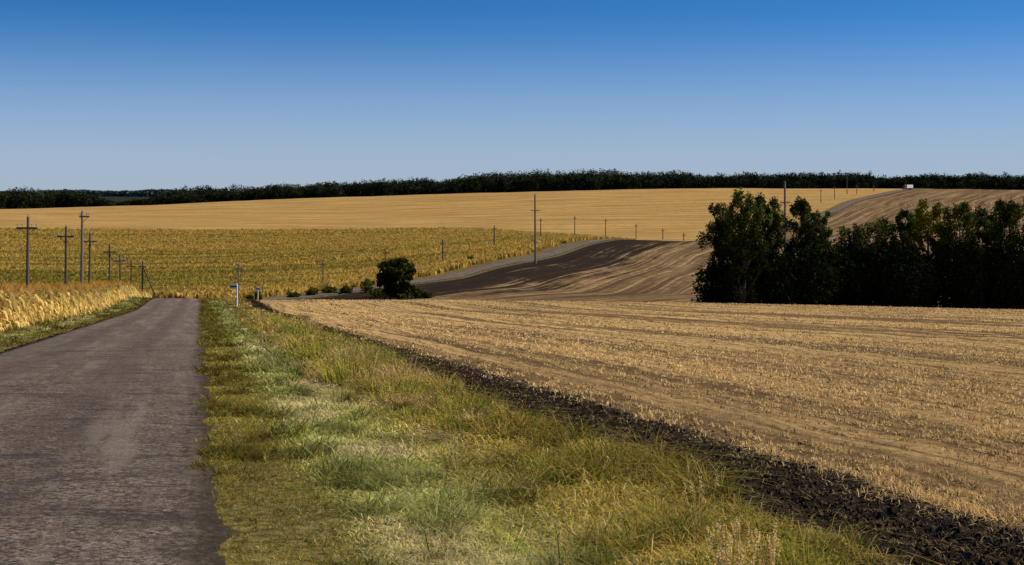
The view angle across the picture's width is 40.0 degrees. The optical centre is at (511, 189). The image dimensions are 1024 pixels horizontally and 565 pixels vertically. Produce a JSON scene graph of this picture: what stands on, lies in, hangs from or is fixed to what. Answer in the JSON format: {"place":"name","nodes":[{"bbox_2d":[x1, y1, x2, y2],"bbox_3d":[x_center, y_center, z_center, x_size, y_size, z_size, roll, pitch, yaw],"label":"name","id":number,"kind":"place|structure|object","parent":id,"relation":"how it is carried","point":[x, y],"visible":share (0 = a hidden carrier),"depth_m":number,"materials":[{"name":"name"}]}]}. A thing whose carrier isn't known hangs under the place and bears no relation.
{"place":"outdoors","nodes":[
{"label":"outdoors","id":0,"kind":"place"},
{"bbox_2d":[0,279,152,330],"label":"corn field","id":1,"kind":"structure","parent":0,"point":[22,304],"depth_m":77.60,"materials":[{"name":"yellow plant"}]},
{"bbox_2d":[0,227,636,298],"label":"corn field","id":2,"kind":"structure","parent":0,"point":[191,263],"depth_m":437.20,"materials":[{"name":"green plant"}]},
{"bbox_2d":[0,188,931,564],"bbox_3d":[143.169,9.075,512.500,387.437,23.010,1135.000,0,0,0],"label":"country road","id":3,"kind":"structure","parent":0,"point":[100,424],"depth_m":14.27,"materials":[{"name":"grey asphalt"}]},
{"bbox_2d":[902,185,912,188],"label":"truck","id":4,"kind":"object","parent":3,"relation":"on","point":[908,187],"visible":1,"depth_m":954.08,"materials":[{"name":"white paint"}]},
{"bbox_2d":[0,188,1023,564],"bbox_3d":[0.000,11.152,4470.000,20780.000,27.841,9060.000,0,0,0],"label":"ground terrain","id":5,"kind":"structure","parent":0,"point":[648,264],"depth_m":50.41,"materials":[{"name":"beige plant"}]},
{"bbox_2d":[16,217,37,286],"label":"utility pole","id":6,"kind":"object","parent":5,"relation":"on","point":[27,254],"visible":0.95,"depth_m":109.88,"materials":[{"name":"grey wood"}]},
{"bbox_2d":[57,226,74,284],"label":"utility pole","id":7,"kind":"object","parent":5,"relation":"on","point":[66,272],"visible":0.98,"depth_m":124.86,"materials":[{"name":"grey wood"}]},
{"bbox_2d":[0,296,153,350],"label":"roadside grass","id":8,"kind":"structure","parent":5,"relation":"on","point":[108,312],"depth_m":65.47,"materials":[{"name":"green plant"}]},
{"bbox_2d":[79,209,89,283],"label":"utility pole","id":9,"kind":"object","parent":5,"relation":"on","point":[81,260],"visible":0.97,"depth_m":134.91,"materials":[{"name":"wood"}]},
{"bbox_2d":[83,233,96,283],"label":"utility pole","id":10,"kind":"object","parent":5,"relation":"on","point":[89,270],"visible":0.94,"depth_m":149.93,"materials":[{"name":"grey wood"}]},
{"bbox_2d":[103,243,115,281],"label":"utility pole","id":11,"kind":"object","parent":5,"relation":"on","point":[109,251],"visible":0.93,"depth_m":171.90,"materials":[{"name":"grey wood"}]},
{"bbox_2d":[42,188,181,196],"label":"distant woodland","id":12,"kind":"object","parent":5,"relation":"on","point":[142,193],"visible":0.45,"depth_m":2455.02,"materials":[{"name":"green plant"}]},
{"bbox_2d":[114,254,124,280],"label":"utility pole","id":13,"kind":"object","parent":5,"relation":"on","point":[120,260],"visible":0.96,"depth_m":197.85,"materials":[{"name":"grey wood"}]},
{"bbox_2d":[126,259,135,282],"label":"utility pole","id":14,"kind":"object","parent":5,"relation":"on","point":[131,266],"visible":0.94,"depth_m":215.90,"materials":[{"name":"grey wood"}]},
{"bbox_2d":[138,260,156,297],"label":"utility pole","id":15,"kind":"object","parent":5,"relation":"on","point":[142,266],"visible":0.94,"depth_m":235.87,"materials":[{"name":"grey wood"}]},
{"bbox_2d":[230,284,237,306],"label":"road sign","id":16,"kind":"object","parent":5,"relation":"on","point":[234,286],"visible":0.83,"depth_m":111.95,"materials":[{"name":"white metal"}]},
{"bbox_2d":[235,262,241,296],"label":"utility pole","id":17,"kind":"object","parent":5,"relation":"on","point":[238,268],"visible":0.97,"depth_m":239.86,"materials":[{"name":"wood"}]},
{"bbox_2d":[245,255,473,299],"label":"roadside shrubs","id":18,"kind":"object","parent":5,"relation":"on","point":[367,283],"visible":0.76,"depth_m":249.50,"materials":[{"name":"green plant"}]},
{"bbox_2d":[375,256,416,297],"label":"roadside tree","id":19,"kind":"object","parent":5,"relation":"on","point":[396,270],"visible":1,"depth_m":241.62,"materials":[{"name":"green plant"}]},
{"bbox_2d":[0,168,1023,208],"bbox_3d":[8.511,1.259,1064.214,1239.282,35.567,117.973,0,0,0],"label":"distant treeline","id":20,"kind":"object","parent":5,"relation":"on","point":[495,182],"visible":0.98,"depth_m":1026.61,"materials":[{"name":"green plant"}]},
{"bbox_2d":[531,194,539,262],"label":"utility pole","id":21,"kind":"object","parent":5,"relation":"on","point":[535,249],"visible":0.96,"depth_m":344.85,"materials":[{"name":"wood"}]},
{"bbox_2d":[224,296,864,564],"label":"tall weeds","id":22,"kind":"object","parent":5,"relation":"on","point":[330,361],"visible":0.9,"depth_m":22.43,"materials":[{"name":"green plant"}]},
{"bbox_2d":[166,297,1023,564],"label":"roadside grass","id":23,"kind":"structure","parent":5,"relation":"on","point":[223,326],"depth_m":11.64,"materials":[{"name":"green plant"}]},
{"bbox_2d":[445,435,780,564],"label":"dry grass stalks","id":24,"kind":"object","parent":5,"relation":"on","point":[722,557],"visible":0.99,"depth_m":7.90,"materials":[{"name":"beige plant"}]},
{"bbox_2d":[245,299,1023,564],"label":"furrow soil clods","id":25,"kind":"object","parent":5,"relation":"on","point":[892,509],"visible":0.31,"depth_m":11.22,"materials":[{"name":"black soil"}]},
{"bbox_2d":[254,299,1023,564],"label":"stubble straw","id":26,"kind":"object","parent":5,"relation":"on","point":[896,486],"visible":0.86,"depth_m":23.09,"materials":[{"name":"beige plant"}]},
{"bbox_2d":[695,203,737,302],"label":"poplar tree","id":27,"kind":"object","parent":5,"relation":"on","point":[716,228],"visible":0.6,"depth_m":175.03,"materials":[{"name":"green plant"}]},
{"bbox_2d":[721,187,769,303],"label":"poplar tree","id":28,"kind":"object","parent":5,"relation":"on","point":[741,254],"visible":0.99,"depth_m":170.13,"materials":[{"name":"green plant"}]},
{"bbox_2d":[746,194,787,303],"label":"poplar tree","id":29,"kind":"object","parent":5,"relation":"on","point":[772,223],"visible":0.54,"depth_m":174.55,"materials":[{"name":"green plant"}]},
{"bbox_2d":[780,182,789,250],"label":"utility pole","id":30,"kind":"object","parent":5,"relation":"on","point":[784,202],"visible":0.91,"depth_m":204.87,"materials":[{"name":"wood"}]},
{"bbox_2d":[782,195,818,300],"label":"poplar tree","id":31,"kind":"object","parent":5,"relation":"on","point":[801,208],"visible":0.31,"depth_m":177.70,"materials":[{"name":"green plant"}]},
{"bbox_2d":[799,210,841,304],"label":"poplar tree","id":32,"kind":"object","parent":5,"relation":"on","point":[824,233],"visible":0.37,"depth_m":175.09,"materials":[{"name":"green plant"}]},
{"bbox_2d":[829,223,869,305],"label":"poplar tree","id":33,"kind":"object","parent":5,"relation":"on","point":[857,234],"visible":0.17,"depth_m":179.28,"materials":[{"name":"green plant"}]},
{"bbox_2d":[690,233,1023,309],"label":"undergrowth shrubs","id":34,"kind":"object","parent":5,"relation":"on","point":[903,280],"visible":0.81,"depth_m":171.42,"materials":[{"name":"green plant"}]},
{"bbox_2d":[853,217,902,306],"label":"poplar tree","id":35,"kind":"object","parent":5,"relation":"on","point":[883,230],"visible":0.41,"depth_m":175.05,"materials":[{"name":"green plant"}]},
{"bbox_2d":[892,209,920,256],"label":"poplar tree","id":36,"kind":"object","parent":5,"relation":"on","point":[901,227],"visible":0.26,"depth_m":182.21,"materials":[{"name":"green plant"}]},
{"bbox_2d":[906,198,949,307],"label":"poplar tree","id":37,"kind":"object","parent":5,"relation":"on","point":[923,222],"visible":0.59,"depth_m":174.71,"materials":[{"name":"green plant"}]},
{"bbox_2d":[933,201,986,307],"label":"poplar tree","id":38,"kind":"object","parent":5,"relation":"on","point":[966,221],"visible":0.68,"depth_m":171.99,"materials":[{"name":"green plant"}]},
{"bbox_2d":[971,205,1006,308],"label":"poplar tree","id":39,"kind":"object","parent":5,"relation":"on","point":[984,220],"visible":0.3,"depth_m":179.42,"materials":[{"name":"green plant"}]},
{"bbox_2d":[983,198,1023,308],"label":"poplar tree","id":40,"kind":"object","parent":5,"relation":"on","point":[1010,216],"visible":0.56,"depth_m":173.63,"materials":[{"name":"green plant"}]},
{"bbox_2d":[1009,197,1023,296],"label":"poplar tree","id":41,"kind":"object","parent":5,"relation":"on","point":[1020,238],"visible":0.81,"depth_m":171.28,"materials":[{"name":"green plant"}]},
{"bbox_2d":[0,0,1023,190],"label":"sky","id":42,"kind":"structure","parent":0,"point":[103,95],"materials":[{"name":"blue"}]}
]}

